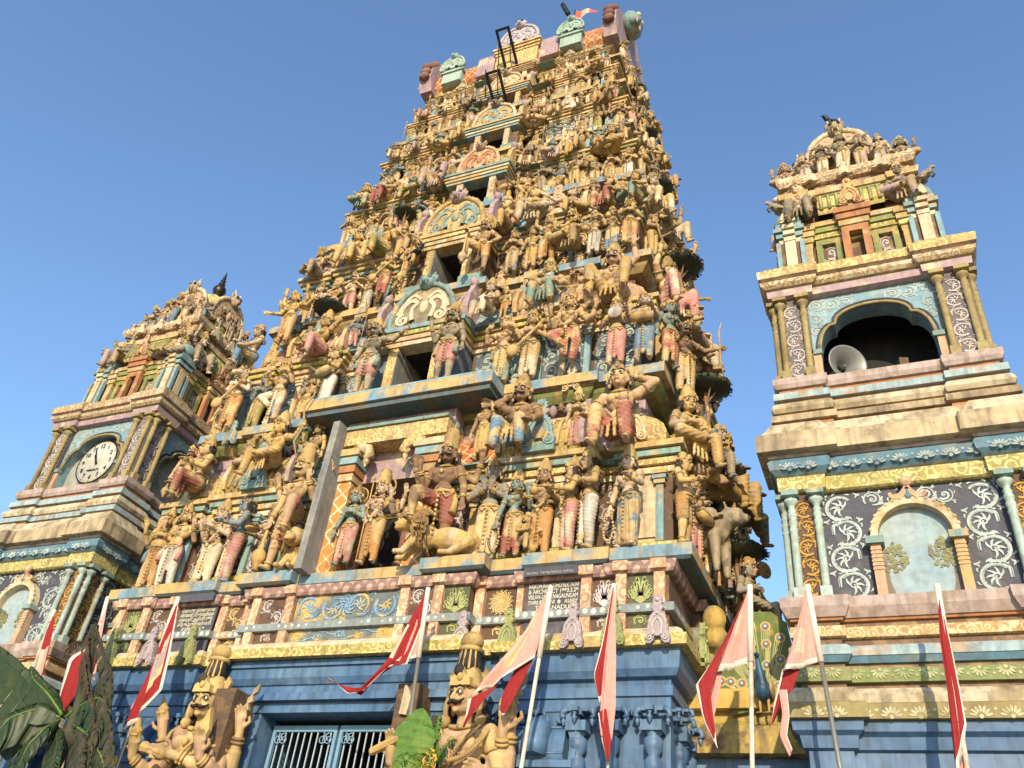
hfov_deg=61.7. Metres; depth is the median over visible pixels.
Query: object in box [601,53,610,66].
statue
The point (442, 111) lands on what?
statue
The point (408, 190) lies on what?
statue
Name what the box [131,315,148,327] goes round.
statue
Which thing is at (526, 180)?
statue
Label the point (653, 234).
statue
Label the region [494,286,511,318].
statue
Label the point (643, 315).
statue
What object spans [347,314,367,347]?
statue
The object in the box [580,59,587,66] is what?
statue
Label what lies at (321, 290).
statue
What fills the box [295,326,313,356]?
statue
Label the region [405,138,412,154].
statue
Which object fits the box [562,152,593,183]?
statue
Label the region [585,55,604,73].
statue
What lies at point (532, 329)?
statue
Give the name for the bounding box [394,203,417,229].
tree statue
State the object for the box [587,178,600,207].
statue
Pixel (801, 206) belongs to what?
statue
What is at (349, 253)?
statue
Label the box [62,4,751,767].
temple gateway tower
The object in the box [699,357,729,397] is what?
statue
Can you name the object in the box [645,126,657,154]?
tree statue
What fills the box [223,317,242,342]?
statue
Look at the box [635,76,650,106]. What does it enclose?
statue
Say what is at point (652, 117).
statue
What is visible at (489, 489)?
statue
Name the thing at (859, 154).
statue
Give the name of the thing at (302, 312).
statue
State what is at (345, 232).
statue
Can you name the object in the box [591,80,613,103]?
statue
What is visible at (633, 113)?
statue
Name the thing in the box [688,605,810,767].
linking wall
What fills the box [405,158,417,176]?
statue
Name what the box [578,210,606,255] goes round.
statue
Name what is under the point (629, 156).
statue
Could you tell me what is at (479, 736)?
statue
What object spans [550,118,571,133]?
statue
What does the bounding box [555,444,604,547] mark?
statue
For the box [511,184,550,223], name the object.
statue
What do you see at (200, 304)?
statue
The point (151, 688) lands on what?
flag pole
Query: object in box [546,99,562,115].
statue
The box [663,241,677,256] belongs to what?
statue
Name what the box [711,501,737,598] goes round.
statue
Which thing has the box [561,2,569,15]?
roof lamp
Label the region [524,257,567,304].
statue
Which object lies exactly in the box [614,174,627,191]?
statue
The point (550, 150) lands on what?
statue
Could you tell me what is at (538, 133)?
statue
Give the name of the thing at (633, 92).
tree statue
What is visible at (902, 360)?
timber offcut
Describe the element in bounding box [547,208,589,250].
statue
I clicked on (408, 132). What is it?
statue
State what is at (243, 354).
statue
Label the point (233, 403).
statue
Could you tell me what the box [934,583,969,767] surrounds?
flag pole
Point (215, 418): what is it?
statue
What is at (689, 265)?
tree statue
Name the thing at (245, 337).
statue
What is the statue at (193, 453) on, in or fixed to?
on the temple gateway tower at (294, 640)
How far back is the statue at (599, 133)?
18.98 m
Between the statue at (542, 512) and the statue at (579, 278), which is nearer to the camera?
the statue at (542, 512)
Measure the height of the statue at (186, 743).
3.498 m
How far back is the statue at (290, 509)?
13.77 m
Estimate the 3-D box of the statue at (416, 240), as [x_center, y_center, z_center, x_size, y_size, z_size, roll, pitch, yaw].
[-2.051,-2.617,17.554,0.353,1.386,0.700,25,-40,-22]
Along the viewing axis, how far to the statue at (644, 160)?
17.95 m
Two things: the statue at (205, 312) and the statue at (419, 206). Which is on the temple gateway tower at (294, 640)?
the statue at (419, 206)
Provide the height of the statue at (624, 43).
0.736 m
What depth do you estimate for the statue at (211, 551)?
14.41 m
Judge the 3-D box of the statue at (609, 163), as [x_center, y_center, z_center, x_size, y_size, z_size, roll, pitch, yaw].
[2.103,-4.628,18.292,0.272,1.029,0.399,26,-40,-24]
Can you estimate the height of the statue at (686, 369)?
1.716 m
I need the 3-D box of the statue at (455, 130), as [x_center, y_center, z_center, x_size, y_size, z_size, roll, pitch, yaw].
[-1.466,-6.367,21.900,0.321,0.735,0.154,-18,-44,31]
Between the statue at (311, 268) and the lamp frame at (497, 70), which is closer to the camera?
the statue at (311, 268)
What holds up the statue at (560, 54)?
on the temple gateway tower at (294, 640)
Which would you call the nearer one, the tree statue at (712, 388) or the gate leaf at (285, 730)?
the gate leaf at (285, 730)
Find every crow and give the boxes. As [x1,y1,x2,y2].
[407,243,423,260]
[821,115,844,127]
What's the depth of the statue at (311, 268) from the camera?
19.11 m
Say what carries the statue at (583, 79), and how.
on the temple gateway tower at (294, 640)
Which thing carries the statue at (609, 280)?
on the temple gateway tower at (294, 640)
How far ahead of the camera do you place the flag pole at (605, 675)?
9.53 m
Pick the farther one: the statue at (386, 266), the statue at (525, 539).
the statue at (386, 266)
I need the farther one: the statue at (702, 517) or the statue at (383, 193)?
the statue at (383, 193)
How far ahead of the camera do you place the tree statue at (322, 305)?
17.64 m
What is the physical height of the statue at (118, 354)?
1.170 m
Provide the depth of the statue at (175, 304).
20.23 m
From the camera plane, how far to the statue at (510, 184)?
19.05 m
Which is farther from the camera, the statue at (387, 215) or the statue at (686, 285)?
the statue at (387, 215)
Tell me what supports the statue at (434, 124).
on the temple gateway tower at (294, 640)
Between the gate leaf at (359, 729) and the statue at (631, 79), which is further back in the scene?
the statue at (631, 79)
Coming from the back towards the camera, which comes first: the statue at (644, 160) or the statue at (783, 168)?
the statue at (644, 160)
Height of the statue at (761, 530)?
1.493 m
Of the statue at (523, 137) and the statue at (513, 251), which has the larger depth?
the statue at (523, 137)
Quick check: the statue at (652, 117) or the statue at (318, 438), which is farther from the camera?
the statue at (652, 117)
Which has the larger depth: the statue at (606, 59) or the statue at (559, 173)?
the statue at (606, 59)
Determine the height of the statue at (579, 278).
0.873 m
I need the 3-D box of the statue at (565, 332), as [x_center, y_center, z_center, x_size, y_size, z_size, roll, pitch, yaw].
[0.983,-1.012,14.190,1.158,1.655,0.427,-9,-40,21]
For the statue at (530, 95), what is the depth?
21.92 m
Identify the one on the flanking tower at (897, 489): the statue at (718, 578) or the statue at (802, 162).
the statue at (802, 162)
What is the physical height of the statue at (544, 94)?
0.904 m
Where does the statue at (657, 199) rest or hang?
on the temple gateway tower at (294, 640)
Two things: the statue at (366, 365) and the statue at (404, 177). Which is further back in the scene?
the statue at (404, 177)
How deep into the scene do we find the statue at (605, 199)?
16.53 m
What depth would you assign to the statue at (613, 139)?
18.47 m
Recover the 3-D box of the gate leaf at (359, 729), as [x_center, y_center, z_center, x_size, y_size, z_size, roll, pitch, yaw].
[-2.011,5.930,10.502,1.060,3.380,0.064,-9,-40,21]
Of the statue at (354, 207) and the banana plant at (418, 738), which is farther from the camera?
the statue at (354, 207)
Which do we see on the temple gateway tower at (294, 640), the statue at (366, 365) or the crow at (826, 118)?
the statue at (366, 365)
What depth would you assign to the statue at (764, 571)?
13.29 m
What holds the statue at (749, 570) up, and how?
on the linking wall
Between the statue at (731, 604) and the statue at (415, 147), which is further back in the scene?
the statue at (415, 147)
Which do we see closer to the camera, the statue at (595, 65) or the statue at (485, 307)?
the statue at (485, 307)
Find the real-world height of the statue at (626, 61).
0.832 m
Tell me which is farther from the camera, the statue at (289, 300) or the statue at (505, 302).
the statue at (289, 300)
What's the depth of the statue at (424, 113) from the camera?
23.31 m
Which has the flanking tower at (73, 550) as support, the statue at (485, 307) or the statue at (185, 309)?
the statue at (185, 309)
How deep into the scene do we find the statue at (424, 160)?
21.50 m
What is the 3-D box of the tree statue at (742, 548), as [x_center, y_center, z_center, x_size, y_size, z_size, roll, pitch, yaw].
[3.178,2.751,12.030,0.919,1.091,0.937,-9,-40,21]
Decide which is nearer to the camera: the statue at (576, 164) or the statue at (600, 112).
the statue at (576, 164)
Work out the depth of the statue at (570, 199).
16.81 m
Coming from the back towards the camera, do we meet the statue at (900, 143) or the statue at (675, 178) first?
the statue at (675, 178)
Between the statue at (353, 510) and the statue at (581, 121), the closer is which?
the statue at (353, 510)
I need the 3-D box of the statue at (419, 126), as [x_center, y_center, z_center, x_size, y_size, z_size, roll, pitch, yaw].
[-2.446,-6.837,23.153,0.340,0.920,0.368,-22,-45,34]
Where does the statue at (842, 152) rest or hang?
on the flanking tower at (897, 489)
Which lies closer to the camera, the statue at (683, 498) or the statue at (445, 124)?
the statue at (683, 498)
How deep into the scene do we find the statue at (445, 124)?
22.79 m
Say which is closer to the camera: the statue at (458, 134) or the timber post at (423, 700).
the timber post at (423, 700)
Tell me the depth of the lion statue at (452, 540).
12.25 m
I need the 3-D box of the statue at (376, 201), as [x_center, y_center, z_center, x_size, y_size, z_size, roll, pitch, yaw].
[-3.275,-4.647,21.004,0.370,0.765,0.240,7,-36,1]
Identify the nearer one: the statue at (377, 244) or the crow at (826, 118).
the crow at (826, 118)
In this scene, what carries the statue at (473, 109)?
on the temple gateway tower at (294, 640)
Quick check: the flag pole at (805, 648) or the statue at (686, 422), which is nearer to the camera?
the flag pole at (805, 648)
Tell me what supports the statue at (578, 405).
on the temple gateway tower at (294, 640)
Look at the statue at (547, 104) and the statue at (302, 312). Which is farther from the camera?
the statue at (547, 104)
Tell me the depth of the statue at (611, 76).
21.19 m
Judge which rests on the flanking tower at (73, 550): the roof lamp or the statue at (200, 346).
the statue at (200, 346)
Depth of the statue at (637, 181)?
16.35 m
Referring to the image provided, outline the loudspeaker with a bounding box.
[828,345,866,374]
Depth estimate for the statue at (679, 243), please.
17.39 m
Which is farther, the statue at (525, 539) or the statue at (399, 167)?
the statue at (399, 167)
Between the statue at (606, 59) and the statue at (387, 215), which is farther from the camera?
the statue at (606, 59)
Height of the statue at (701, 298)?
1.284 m
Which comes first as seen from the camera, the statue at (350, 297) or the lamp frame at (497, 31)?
the statue at (350, 297)
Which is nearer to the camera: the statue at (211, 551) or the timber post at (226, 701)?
the timber post at (226, 701)
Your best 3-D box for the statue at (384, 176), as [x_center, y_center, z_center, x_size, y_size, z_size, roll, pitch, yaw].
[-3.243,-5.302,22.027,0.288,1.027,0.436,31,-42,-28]
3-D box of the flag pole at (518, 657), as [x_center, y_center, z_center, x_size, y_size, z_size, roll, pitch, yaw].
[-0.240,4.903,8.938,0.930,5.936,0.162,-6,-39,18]
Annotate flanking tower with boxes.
[0,273,256,767]
[755,118,1023,767]
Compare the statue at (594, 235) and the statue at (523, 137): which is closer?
the statue at (594, 235)
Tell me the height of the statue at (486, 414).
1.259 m
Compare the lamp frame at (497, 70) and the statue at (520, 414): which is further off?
the lamp frame at (497, 70)
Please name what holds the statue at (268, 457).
on the temple gateway tower at (294, 640)
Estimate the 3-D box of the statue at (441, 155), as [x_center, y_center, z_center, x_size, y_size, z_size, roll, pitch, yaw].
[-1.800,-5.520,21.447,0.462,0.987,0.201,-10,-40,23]
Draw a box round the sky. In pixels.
[0,0,1023,642]
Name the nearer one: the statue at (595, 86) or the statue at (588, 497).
the statue at (588, 497)
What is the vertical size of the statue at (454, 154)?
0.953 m
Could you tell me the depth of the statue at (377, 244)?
18.42 m
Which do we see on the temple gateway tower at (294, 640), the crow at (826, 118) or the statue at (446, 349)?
the statue at (446, 349)
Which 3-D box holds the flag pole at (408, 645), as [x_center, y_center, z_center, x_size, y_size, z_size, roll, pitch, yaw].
[-1.860,5.117,9.588,1.416,6.027,0.126,-5,-38,16]
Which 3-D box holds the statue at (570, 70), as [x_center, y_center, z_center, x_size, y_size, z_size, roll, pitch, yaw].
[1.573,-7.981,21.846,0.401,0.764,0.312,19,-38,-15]
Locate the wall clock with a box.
[75,440,119,483]
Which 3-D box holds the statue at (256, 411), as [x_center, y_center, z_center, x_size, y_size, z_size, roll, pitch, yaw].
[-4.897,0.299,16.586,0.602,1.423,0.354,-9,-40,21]
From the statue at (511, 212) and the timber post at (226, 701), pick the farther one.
the statue at (511, 212)
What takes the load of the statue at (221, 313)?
on the flanking tower at (73, 550)
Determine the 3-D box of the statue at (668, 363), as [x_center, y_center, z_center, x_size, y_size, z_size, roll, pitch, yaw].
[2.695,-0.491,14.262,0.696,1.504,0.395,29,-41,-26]
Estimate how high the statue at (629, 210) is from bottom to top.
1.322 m
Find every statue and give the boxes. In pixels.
[96,331,138,366]
[107,644,261,767]
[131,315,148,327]
[132,506,185,587]
[145,307,160,325]
[148,322,192,359]
[150,502,198,586]
[153,300,171,323]
[161,444,201,499]
[164,434,217,495]
[165,291,184,321]
[180,291,195,316]
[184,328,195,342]
[192,296,206,313]
[192,498,232,580]
[193,323,216,373]
[198,301,213,316]
[209,391,231,434]
[211,365,250,430]
[214,496,257,581]
[215,303,226,328]
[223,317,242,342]
[228,324,266,366]
[228,438,255,490]
[234,392,316,475]
[240,330,251,342]
[241,372,272,428]
[243,504,278,572]
[250,443,335,571]
[257,358,294,421]
[263,283,318,344]
[273,526,303,573]
[280,292,300,324]
[293,309,342,356]
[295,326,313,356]
[295,373,320,418]
[298,287,317,321]
[299,246,333,277]
[300,424,326,466]
[306,281,340,318]
[306,344,343,397]
[312,296,347,315]
[327,285,344,300]
[329,484,368,566]
[330,228,365,264]
[331,244,342,267]
[334,270,363,309]
[340,214,358,242]
[346,316,409,392]
[347,182,371,209]
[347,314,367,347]
[348,210,372,236]
[352,188,363,210]
[353,270,377,307]
[355,468,409,564]
[356,218,396,259]
[360,209,380,233]
[366,175,397,204]
[368,251,396,296]
[369,631,527,767]
[372,183,380,204]
[379,167,391,183]
[379,205,393,230]
[386,142,405,160]
[389,142,401,160]
[391,200,407,226]
[392,162,404,179]
[392,508,490,560]
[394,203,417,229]
[394,220,421,258]
[394,499,417,565]
[395,171,410,190]
[395,174,418,198]
[396,224,410,239]
[396,234,423,283]
[401,121,417,141]
[402,428,488,555]
[404,134,427,152]
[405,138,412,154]
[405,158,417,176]
[410,199,428,225]
[413,107,420,122]
[414,123,427,134]
[415,155,451,192]
[416,104,432,119]
[416,154,431,168]
[423,194,441,214]
[425,129,449,152]
[427,301,466,378]
[431,121,437,131]
[432,147,447,168]
[437,104,457,114]
[442,115,453,128]
[447,121,465,139]
[447,146,460,164]
[450,126,457,141]
[453,112,465,125]
[457,88,476,107]
[458,217,501,270]
[465,104,478,120]
[465,277,500,318]
[466,459,508,559]
[468,397,495,460]
[476,80,482,96]
[484,373,543,450]
[485,314,521,383]
[486,195,524,233]
[487,468,532,558]
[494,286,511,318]
[495,177,515,195]
[502,228,524,274]
[506,308,546,379]
[508,199,518,225]
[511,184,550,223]
[515,144,522,166]
[515,457,559,551]
[515,512,542,552]
[516,146,536,168]
[516,167,539,198]
[518,131,531,144]
[518,225,541,270]
[519,104,546,128]
[520,91,533,101]
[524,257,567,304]
[530,139,545,161]
[532,125,546,145]
[534,99,553,114]
[534,162,552,189]
[534,210,577,261]
[537,72,544,82]
[539,84,550,102]
[539,137,559,160]
[541,185,588,216]
[542,122,559,141]
[542,288,601,362]
[543,69,560,81]
[544,455,581,549]
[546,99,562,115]
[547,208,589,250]
[550,84,561,98]
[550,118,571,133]
[550,161,568,188]
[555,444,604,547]
[556,51,564,57]
[558,63,566,74]
[562,124,591,155]
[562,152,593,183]
[562,386,588,446]
[567,64,579,75]
[569,91,585,109]
[574,73,586,89]
[574,267,584,301]
[575,114,586,128]
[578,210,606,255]
[579,360,659,446]
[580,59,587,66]
[582,231,639,302]
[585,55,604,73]
[585,154,603,178]
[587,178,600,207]
[588,172,621,209]
[589,70,602,82]
[589,82,601,101]
[589,121,625,157]
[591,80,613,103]
[591,124,605,142]
[593,102,611,126]
[596,205,622,251]
[599,293,633,366]
[600,152,620,175]
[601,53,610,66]
[601,443,644,547]
[605,60,617,81]
[610,80,619,98]
[610,101,627,122]
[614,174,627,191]
[615,196,643,245]
[616,169,646,202]
[618,117,630,138]
[619,39,631,58]
[620,147,638,172]
[621,290,659,361]
[623,53,631,69]
[623,98,642,126]
[625,65,636,90]
[629,81,646,107]
[633,66,641,77]
[633,125,656,150]
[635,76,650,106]
[638,146,656,171]
[639,114,653,126]
[642,173,678,212]
[644,110,662,133]
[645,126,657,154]
[646,214,673,255]
[649,161,660,175]
[650,164,680,187]
[653,144,671,169]
[653,240,703,321]
[655,299,683,369]
[658,175,674,220]
[658,206,693,242]
[659,321,693,384]
[660,250,704,287]
[660,287,710,350]
[663,234,702,266]
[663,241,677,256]
[668,383,728,468]
[670,452,708,541]
[675,319,726,394]
[683,281,689,291]
[684,355,703,416]
[684,372,732,424]
[685,280,711,313]
[686,310,721,370]
[689,473,723,559]
[691,416,742,501]
[698,487,724,587]
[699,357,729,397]
[702,502,750,579]
[703,404,712,418]
[707,424,750,480]
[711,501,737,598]
[721,569,743,612]
[721,612,796,716]
[725,431,768,521]
[730,538,770,616]
[734,535,770,621]
[736,502,773,547]
[736,556,782,618]
[765,201,782,215]
[768,162,799,188]
[769,235,776,251]
[773,180,817,221]
[793,153,811,173]
[806,144,831,172]
[824,131,867,168]
[848,133,870,163]
[866,133,891,156]
[879,161,920,202]
[886,135,920,157]
[917,165,935,184]
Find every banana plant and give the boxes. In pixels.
[0,624,114,767]
[391,708,456,767]
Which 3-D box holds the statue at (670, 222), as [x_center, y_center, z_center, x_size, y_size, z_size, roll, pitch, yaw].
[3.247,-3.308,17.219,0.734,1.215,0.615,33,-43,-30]
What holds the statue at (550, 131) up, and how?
on the temple gateway tower at (294, 640)
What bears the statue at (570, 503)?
on the temple gateway tower at (294, 640)
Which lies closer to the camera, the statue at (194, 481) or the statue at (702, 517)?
the statue at (702, 517)
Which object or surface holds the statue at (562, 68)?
on the temple gateway tower at (294, 640)
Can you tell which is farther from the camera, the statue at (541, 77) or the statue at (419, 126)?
the statue at (419, 126)
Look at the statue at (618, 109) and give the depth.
19.81 m
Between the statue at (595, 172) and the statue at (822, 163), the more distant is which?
the statue at (595, 172)
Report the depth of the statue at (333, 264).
19.07 m
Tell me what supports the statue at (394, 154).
on the temple gateway tower at (294, 640)
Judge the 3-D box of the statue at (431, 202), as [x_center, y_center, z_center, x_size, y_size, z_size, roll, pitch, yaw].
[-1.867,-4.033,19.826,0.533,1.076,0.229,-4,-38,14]
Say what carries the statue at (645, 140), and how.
on the temple gateway tower at (294, 640)
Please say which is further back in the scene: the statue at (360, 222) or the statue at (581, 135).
the statue at (360, 222)
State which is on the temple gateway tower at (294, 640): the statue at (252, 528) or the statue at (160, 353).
the statue at (252, 528)
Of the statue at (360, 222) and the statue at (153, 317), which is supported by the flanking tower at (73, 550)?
the statue at (153, 317)
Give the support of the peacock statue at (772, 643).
on the linking wall
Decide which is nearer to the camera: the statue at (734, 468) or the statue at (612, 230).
the statue at (734, 468)
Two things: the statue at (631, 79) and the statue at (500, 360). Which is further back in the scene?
the statue at (631, 79)
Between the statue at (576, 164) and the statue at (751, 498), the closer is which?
the statue at (751, 498)
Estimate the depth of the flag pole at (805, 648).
8.88 m
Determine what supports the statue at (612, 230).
on the temple gateway tower at (294, 640)
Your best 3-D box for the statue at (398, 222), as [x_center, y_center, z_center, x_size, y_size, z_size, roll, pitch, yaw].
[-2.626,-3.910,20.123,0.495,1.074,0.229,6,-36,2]
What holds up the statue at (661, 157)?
on the temple gateway tower at (294, 640)
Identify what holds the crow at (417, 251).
on the temple gateway tower at (294, 640)
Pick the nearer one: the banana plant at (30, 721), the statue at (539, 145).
the banana plant at (30, 721)
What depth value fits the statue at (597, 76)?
21.36 m
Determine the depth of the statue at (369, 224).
20.36 m
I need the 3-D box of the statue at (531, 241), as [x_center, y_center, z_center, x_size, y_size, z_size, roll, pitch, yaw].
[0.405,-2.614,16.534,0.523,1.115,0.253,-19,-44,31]
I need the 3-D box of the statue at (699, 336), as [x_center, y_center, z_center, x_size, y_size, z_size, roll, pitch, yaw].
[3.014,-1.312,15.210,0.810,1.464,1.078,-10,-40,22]
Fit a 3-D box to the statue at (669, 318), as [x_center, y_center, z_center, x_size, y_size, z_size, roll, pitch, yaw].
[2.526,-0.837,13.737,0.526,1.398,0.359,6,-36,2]
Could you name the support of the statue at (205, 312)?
on the flanking tower at (73, 550)
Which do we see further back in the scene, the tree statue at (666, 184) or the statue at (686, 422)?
the tree statue at (666, 184)
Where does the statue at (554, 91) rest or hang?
on the temple gateway tower at (294, 640)
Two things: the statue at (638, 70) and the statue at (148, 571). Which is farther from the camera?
the statue at (638, 70)
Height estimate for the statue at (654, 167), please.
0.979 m
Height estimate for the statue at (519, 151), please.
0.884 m
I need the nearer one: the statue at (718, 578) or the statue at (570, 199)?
the statue at (718, 578)
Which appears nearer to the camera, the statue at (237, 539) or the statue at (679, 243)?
the statue at (237, 539)
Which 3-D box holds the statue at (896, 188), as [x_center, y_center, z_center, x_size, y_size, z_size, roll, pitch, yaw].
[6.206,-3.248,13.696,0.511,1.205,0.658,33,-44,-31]
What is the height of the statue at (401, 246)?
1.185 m
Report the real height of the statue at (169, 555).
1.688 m
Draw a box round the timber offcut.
[897,357,908,364]
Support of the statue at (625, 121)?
on the temple gateway tower at (294, 640)
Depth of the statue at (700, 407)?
14.77 m
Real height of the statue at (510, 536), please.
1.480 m
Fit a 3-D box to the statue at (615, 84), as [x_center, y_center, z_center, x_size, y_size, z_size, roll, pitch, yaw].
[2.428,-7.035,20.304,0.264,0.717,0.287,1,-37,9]
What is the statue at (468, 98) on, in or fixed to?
on the temple gateway tower at (294, 640)
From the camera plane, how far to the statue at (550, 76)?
21.87 m
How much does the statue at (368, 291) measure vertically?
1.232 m
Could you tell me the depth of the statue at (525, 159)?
19.25 m
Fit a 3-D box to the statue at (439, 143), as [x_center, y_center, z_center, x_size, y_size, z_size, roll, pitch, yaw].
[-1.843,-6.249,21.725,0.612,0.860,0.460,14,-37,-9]
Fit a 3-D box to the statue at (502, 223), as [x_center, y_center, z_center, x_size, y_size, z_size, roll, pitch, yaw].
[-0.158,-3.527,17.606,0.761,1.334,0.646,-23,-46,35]
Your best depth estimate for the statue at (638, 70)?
22.77 m
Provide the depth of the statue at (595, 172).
18.38 m
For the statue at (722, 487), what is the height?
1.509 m
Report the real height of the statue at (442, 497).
2.194 m
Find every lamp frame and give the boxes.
[485,66,507,102]
[495,26,517,68]
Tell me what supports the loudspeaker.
attached to the flanking tower at (897, 489)
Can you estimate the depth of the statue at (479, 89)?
23.56 m
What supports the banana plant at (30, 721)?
on the ground
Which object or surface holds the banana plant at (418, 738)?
on the ground
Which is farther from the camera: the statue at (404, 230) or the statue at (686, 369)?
the statue at (404, 230)
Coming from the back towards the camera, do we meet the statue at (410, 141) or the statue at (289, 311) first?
the statue at (410, 141)
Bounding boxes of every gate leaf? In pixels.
[264,725,339,767]
[332,725,390,767]
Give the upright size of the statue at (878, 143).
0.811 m
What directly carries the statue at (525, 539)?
on the temple gateway tower at (294, 640)
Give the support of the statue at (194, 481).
on the temple gateway tower at (294, 640)
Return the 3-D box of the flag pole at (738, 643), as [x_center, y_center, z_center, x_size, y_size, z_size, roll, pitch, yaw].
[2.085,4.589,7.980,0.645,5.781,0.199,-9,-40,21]
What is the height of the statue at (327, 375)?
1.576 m
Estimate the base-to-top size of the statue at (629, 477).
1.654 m
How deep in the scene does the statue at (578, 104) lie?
20.24 m
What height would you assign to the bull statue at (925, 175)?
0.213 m
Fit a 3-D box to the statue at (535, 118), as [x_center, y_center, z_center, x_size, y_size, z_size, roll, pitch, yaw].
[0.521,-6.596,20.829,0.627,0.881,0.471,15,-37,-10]
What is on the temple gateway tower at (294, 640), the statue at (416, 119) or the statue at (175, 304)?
the statue at (416, 119)
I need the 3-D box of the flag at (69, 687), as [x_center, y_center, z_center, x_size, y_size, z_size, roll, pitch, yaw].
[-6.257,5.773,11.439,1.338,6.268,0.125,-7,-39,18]
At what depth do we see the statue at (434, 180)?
20.02 m
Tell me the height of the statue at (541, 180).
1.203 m
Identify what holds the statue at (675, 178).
on the temple gateway tower at (294, 640)
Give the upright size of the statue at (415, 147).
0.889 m
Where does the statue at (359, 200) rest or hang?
on the temple gateway tower at (294, 640)
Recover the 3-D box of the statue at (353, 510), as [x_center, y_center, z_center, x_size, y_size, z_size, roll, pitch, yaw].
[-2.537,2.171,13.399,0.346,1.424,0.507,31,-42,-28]
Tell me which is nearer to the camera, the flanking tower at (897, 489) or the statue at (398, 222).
the flanking tower at (897, 489)
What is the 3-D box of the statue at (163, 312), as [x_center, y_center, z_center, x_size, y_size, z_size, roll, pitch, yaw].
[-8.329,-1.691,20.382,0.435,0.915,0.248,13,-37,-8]
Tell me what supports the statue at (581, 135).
on the temple gateway tower at (294, 640)
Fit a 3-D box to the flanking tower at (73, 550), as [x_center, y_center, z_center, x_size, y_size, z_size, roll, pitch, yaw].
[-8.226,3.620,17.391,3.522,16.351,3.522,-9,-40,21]
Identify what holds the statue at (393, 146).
on the temple gateway tower at (294, 640)
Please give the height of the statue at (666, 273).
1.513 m
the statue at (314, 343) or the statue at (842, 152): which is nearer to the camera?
the statue at (842, 152)
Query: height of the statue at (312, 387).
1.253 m
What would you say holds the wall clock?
attached to the flanking tower at (73, 550)
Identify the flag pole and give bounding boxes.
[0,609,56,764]
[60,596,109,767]
[115,596,180,767]
[327,587,429,721]
[462,585,552,767]
[594,583,615,767]
[696,584,754,767]
[770,584,842,767]
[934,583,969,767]
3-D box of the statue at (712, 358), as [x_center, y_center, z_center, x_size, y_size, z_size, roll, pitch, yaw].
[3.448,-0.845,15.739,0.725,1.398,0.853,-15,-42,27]
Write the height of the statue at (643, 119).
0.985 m
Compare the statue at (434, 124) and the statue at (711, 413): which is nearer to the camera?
the statue at (711, 413)
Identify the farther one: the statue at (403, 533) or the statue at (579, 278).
the statue at (579, 278)
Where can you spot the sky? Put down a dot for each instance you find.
(150, 149)
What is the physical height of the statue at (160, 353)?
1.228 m
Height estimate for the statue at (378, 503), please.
1.686 m
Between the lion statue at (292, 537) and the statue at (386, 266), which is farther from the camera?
the statue at (386, 266)
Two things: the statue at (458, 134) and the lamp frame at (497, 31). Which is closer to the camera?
the statue at (458, 134)
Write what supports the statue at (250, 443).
on the temple gateway tower at (294, 640)
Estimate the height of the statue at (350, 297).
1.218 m
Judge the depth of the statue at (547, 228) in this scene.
16.34 m
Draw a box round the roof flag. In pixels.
[574,8,598,17]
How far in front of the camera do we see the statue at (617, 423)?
12.31 m
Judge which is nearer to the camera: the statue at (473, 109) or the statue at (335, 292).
the statue at (335, 292)
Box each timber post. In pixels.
[205,688,254,767]
[384,683,431,767]
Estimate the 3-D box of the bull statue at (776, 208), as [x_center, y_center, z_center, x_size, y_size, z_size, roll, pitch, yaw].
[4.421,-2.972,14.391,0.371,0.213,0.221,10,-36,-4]
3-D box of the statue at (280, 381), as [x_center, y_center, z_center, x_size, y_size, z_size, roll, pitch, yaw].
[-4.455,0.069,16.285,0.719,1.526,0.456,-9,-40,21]
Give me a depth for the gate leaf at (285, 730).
11.77 m
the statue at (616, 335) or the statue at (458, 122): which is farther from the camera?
the statue at (458, 122)
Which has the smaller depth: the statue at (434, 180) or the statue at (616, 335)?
the statue at (616, 335)
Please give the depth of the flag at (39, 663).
13.30 m

